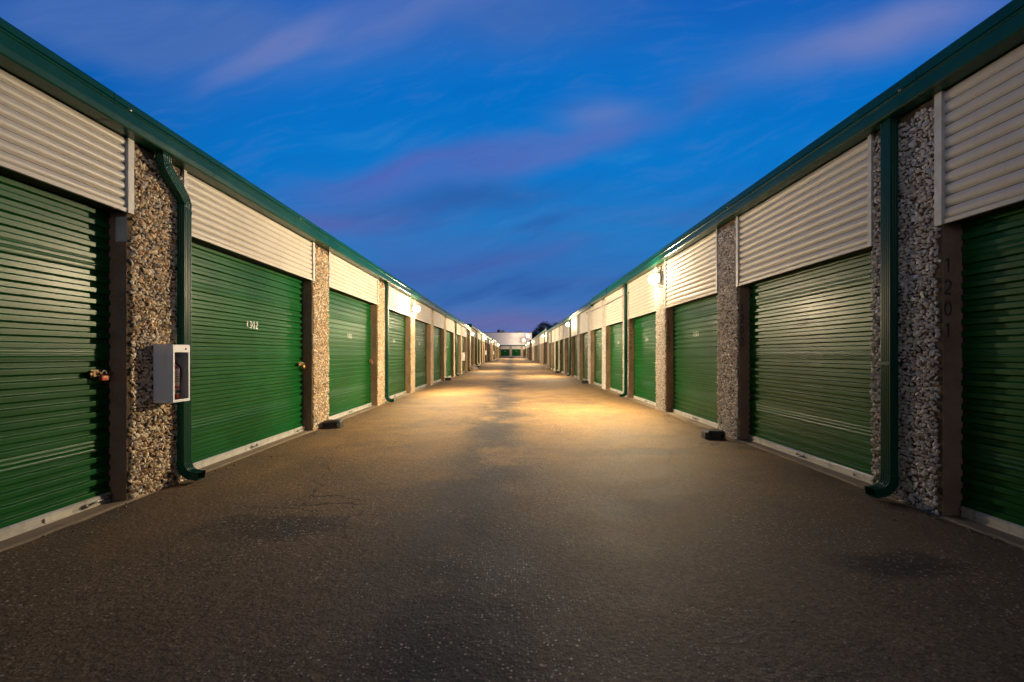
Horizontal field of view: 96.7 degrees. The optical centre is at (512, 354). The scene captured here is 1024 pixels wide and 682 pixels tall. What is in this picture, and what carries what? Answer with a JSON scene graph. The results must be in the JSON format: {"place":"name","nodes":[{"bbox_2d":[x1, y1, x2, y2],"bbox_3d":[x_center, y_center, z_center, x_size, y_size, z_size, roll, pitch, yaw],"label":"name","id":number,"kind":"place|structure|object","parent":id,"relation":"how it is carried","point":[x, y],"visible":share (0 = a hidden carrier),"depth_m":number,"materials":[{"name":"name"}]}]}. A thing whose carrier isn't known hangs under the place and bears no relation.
{"place":"outdoors","nodes":[
{"label":"outdoors","id":0,"kind":"place"},
{"bbox_2d":[0,0,1011,333],"label":"sky","id":1,"kind":"structure","parent":0,"point":[508,163],"materials":[{"name":"blue"}]},
{"bbox_2d":[0,356,1023,681],"bbox_3d":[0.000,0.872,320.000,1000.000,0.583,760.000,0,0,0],"label":"ground","id":2,"kind":"structure","parent":0,"point":[536,522],"depth_m":2.36,"materials":[{"name":"grey asphalt"}]},
{"bbox_2d":[0,17,469,551],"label":"storage building","id":3,"kind":"structure","parent":2,"relation":"on","point":[130,235],"depth_m":3.54,"materials":[{"name":"metal"}]},
{"bbox_2d":[0,175,113,540],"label":"roller door","id":4,"kind":"structure","parent":3,"relation":"in","point":[55,259],"depth_m":2.97,"materials":[{"name":"green paint"}]},
{"bbox_2d":[99,370,108,380],"bbox_3d":[-2.952,0.151,3.290,0.024,0.078,0.060,0,0,0],"label":"padlock","id":5,"kind":"object","parent":3,"relation":"attached to","point":[102,377],"visible":1,"depth_m":3.28,"materials":[{"name":"metal"}]},
{"bbox_2d":[152,344,189,402],"bbox_3d":[-2.776,0.152,3.709,0.173,0.465,0.196,0,0,0],"label":"extinguisher cabinet","id":6,"kind":"object","parent":3,"relation":"attached to","point":[171,374],"visible":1,"depth_m":3.62,"materials":[{"name":"white metal"}]},
{"bbox_2d":[192,242,304,468],"bbox_3d":[-2.987,-0.007,5.250,0.080,2.190,2.561,0,0,0],"label":"roller door","id":7,"kind":"structure","parent":3,"relation":"in","point":[247,317],"depth_m":5.05,"materials":[{"name":"green paint"}]},
{"bbox_2d":[328,290,371,419],"bbox_3d":[-2.987,-0.007,8.383,0.080,2.190,2.561,0,0,0],"label":"roller door","id":8,"kind":"structure","parent":3,"relation":"in","point":[349,320],"depth_m":8.36,"materials":[{"name":"green paint"}]},
{"bbox_2d":[384,311,406,400],"bbox_3d":[-2.987,-0.007,11.514,0.080,2.190,2.561,0,0,0],"label":"roller door","id":9,"kind":"structure","parent":3,"relation":"in","point":[397,330],"depth_m":11.86,"materials":[{"name":"green paint"}]},
{"bbox_2d":[411,305,419,312],"bbox_3d":[-2.741,-1.298,12.930,0.239,0.215,0.230,0,0,0],"label":"wall lamp","id":10,"kind":"object","parent":3,"relation":"attached to","point":[415,308],"visible":1,"depth_m":12.85,"materials":[{"name":"metal"}]},
{"bbox_2d":[415,320,427,389],"bbox_3d":[-2.987,-0.007,14.646,0.080,2.190,2.561,0,0,0],"label":"roller door","id":11,"kind":"structure","parent":3,"relation":"in","point":[420,328],"depth_m":14.91,"materials":[{"name":"green paint"}]},
{"bbox_2d":[433,327,441,382],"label":"roller door","id":12,"kind":"structure","parent":3,"relation":"in","point":[437,332],"depth_m":18.21,"materials":[{"name":"green paint"}]},
{"bbox_2d":[446,331,450,377],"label":"roller door","id":13,"kind":"structure","parent":3,"relation":"in","point":[448,335],"depth_m":21.36,"materials":[{"name":"green paint"}]},
{"bbox_2d":[455,335,458,374],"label":"roller door","id":14,"kind":"structure","parent":3,"relation":"in","point":[457,335],"depth_m":25.02,"materials":[{"name":"green paint"}]},
{"bbox_2d":[462,337,464,372],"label":"roller door","id":15,"kind":"structure","parent":3,"relation":"in","point":[462,337],"depth_m":27.64,"materials":[{"name":"green paint"}]},
{"bbox_2d":[322,419,343,428],"bbox_3d":[-2.700,1.045,6.850,0.270,0.108,0.210,0,0,-2],"label":"bait box","id":16,"kind":"object","parent":2,"relation":"on","point":[333,424],"visible":1,"depth_m":6.75,"materials":[{"name":"black plastic"}]},
{"bbox_2d":[467,324,491,370],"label":"storage building","id":17,"kind":"structure","parent":2,"relation":"on","point":[479,344],"depth_m":37.28,"materials":[{"name":"metal"}]},
{"bbox_2d":[490,339,499,360],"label":"storage building","id":18,"kind":"structure","parent":2,"relation":"on","point":[495,347],"depth_m":73.21,"materials":[{"name":"metal"}]},
{"bbox_2d":[483,332,531,355],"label":"warehouse","id":19,"kind":"structure","parent":2,"relation":"on","point":[512,343],"depth_m":139.01,"materials":[{"name":"white metal"}]},
{"bbox_2d":[501,349,509,355],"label":"roller door","id":20,"kind":"structure","parent":19,"relation":"in","point":[504,352],"depth_m":139.18,"materials":[{"name":"green paint"}]},
{"bbox_2d":[512,349,520,355],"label":"roller door","id":21,"kind":"structure","parent":19,"relation":"in","point":[515,352],"depth_m":139.18,"materials":[{"name":"green paint"}]},
{"bbox_2d":[525,340,531,359],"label":"storage building","id":22,"kind":"structure","parent":2,"relation":"on","point":[528,351],"depth_m":81.56,"materials":[{"name":"metal"}]},
{"bbox_2d":[531,328,549,364],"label":"storage building","id":23,"kind":"structure","parent":2,"relation":"on","point":[540,348],"depth_m":45.69,"materials":[{"name":"metal"}]},
{"bbox_2d":[532,321,552,338],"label":"tree","id":24,"kind":"object","parent":2,"relation":"on","point":[537,330],"visible":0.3,"depth_m":167.16,"materials":[{"name":"green plant"}]},
{"bbox_2d":[701,429,725,439],"bbox_3d":[2.640,1.045,5.980,0.270,0.108,0.210,0,0,3],"label":"bait box","id":25,"kind":"object","parent":2,"relation":"on","point":[715,434],"visible":1,"depth_m":5.88,"materials":[{"name":"black plastic"}]},
{"bbox_2d":[547,0,1023,548],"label":"storage building","id":26,"kind":"structure","parent":2,"relation":"on","point":[843,300],"depth_m":3.62,"materials":[{"name":"metal"}]},
{"bbox_2d":[557,341,558,370],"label":"roller door","id":27,"kind":"structure","parent":26,"relation":"in","point":[557,341],"depth_m":30.15,"materials":[{"name":"green paint"}]},
{"bbox_2d":[562,340,563,372],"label":"roller door","id":28,"kind":"structure","parent":26,"relation":"in","point":[562,340],"depth_m":27.53,"materials":[{"name":"green paint"}]},
{"bbox_2d":[567,338,568,373],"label":"roller door","id":29,"kind":"structure","parent":26,"relation":"in","point":[567,338],"depth_m":24.83,"materials":[{"name":"green paint"}]},
{"bbox_2d":[574,335,577,377],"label":"roller door","id":30,"kind":"structure","parent":26,"relation":"in","point":[575,337],"depth_m":21.86,"materials":[{"name":"green paint"}]},
{"bbox_2d":[582,333,587,379],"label":"roller door","id":31,"kind":"structure","parent":26,"relation":"in","point":[585,336],"depth_m":18.90,"materials":[{"name":"green paint"}]},
{"bbox_2d":[594,328,601,386],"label":"roller door","id":32,"kind":"structure","parent":26,"relation":"in","point":[598,333],"depth_m":16.11,"materials":[{"name":"green paint"}]},
{"bbox_2d":[586,292,628,313],"bbox_3d":[2.868,-1.570,14.425,0.040,0.140,6.350,0,0,0],"label":"conduit","id":33,"kind":"object","parent":26,"relation":"attached to","point":[608,302],"visible":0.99,"depth_m":13.41,"materials":[{"name":"metal"}]},
{"bbox_2d":[610,322,622,393],"bbox_3d":[3.020,0.082,13.028,0.080,2.012,2.161,0,0,0],"label":"roller door","id":34,"kind":"structure","parent":26,"relation":"in","point":[616,332],"depth_m":13.25,"materials":[{"name":"green paint"}]},
{"bbox_2d":[633,313,656,405],"bbox_3d":[3.020,0.082,10.271,0.080,2.012,2.161,0,0,0],"label":"roller door","id":35,"kind":"structure","parent":26,"relation":"in","point":[645,326],"depth_m":10.39,"materials":[{"name":"green paint"}]},
{"bbox_2d":[648,272,661,283],"bbox_3d":[2.775,-1.478,8.880,0.239,0.215,0.230,0,0,0],"label":"wall lamp","id":36,"kind":"object","parent":26,"relation":"attached to","point":[655,278],"visible":1,"depth_m":8.80,"materials":[{"name":"metal"}]},
{"bbox_2d":[672,295,717,427],"bbox_3d":[3.020,0.082,7.514,0.080,2.012,2.161,0,0,0],"label":"roller door","id":37,"kind":"structure","parent":26,"relation":"in","point":[695,353],"depth_m":7.51,"materials":[{"name":"green paint"}]},
{"bbox_2d":[748,250,872,483],"bbox_3d":[3.020,0.082,4.757,0.080,2.012,2.161,0,0,0],"label":"roller door","id":38,"kind":"structure","parent":26,"relation":"in","point":[810,331],"depth_m":4.54,"materials":[{"name":"green paint"}]},
{"bbox_2d":[960,206,1023,538],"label":"roller door","id":39,"kind":"structure","parent":26,"relation":"in","point":[992,250],"depth_m":2.87,"materials":[{"name":"green paint"}]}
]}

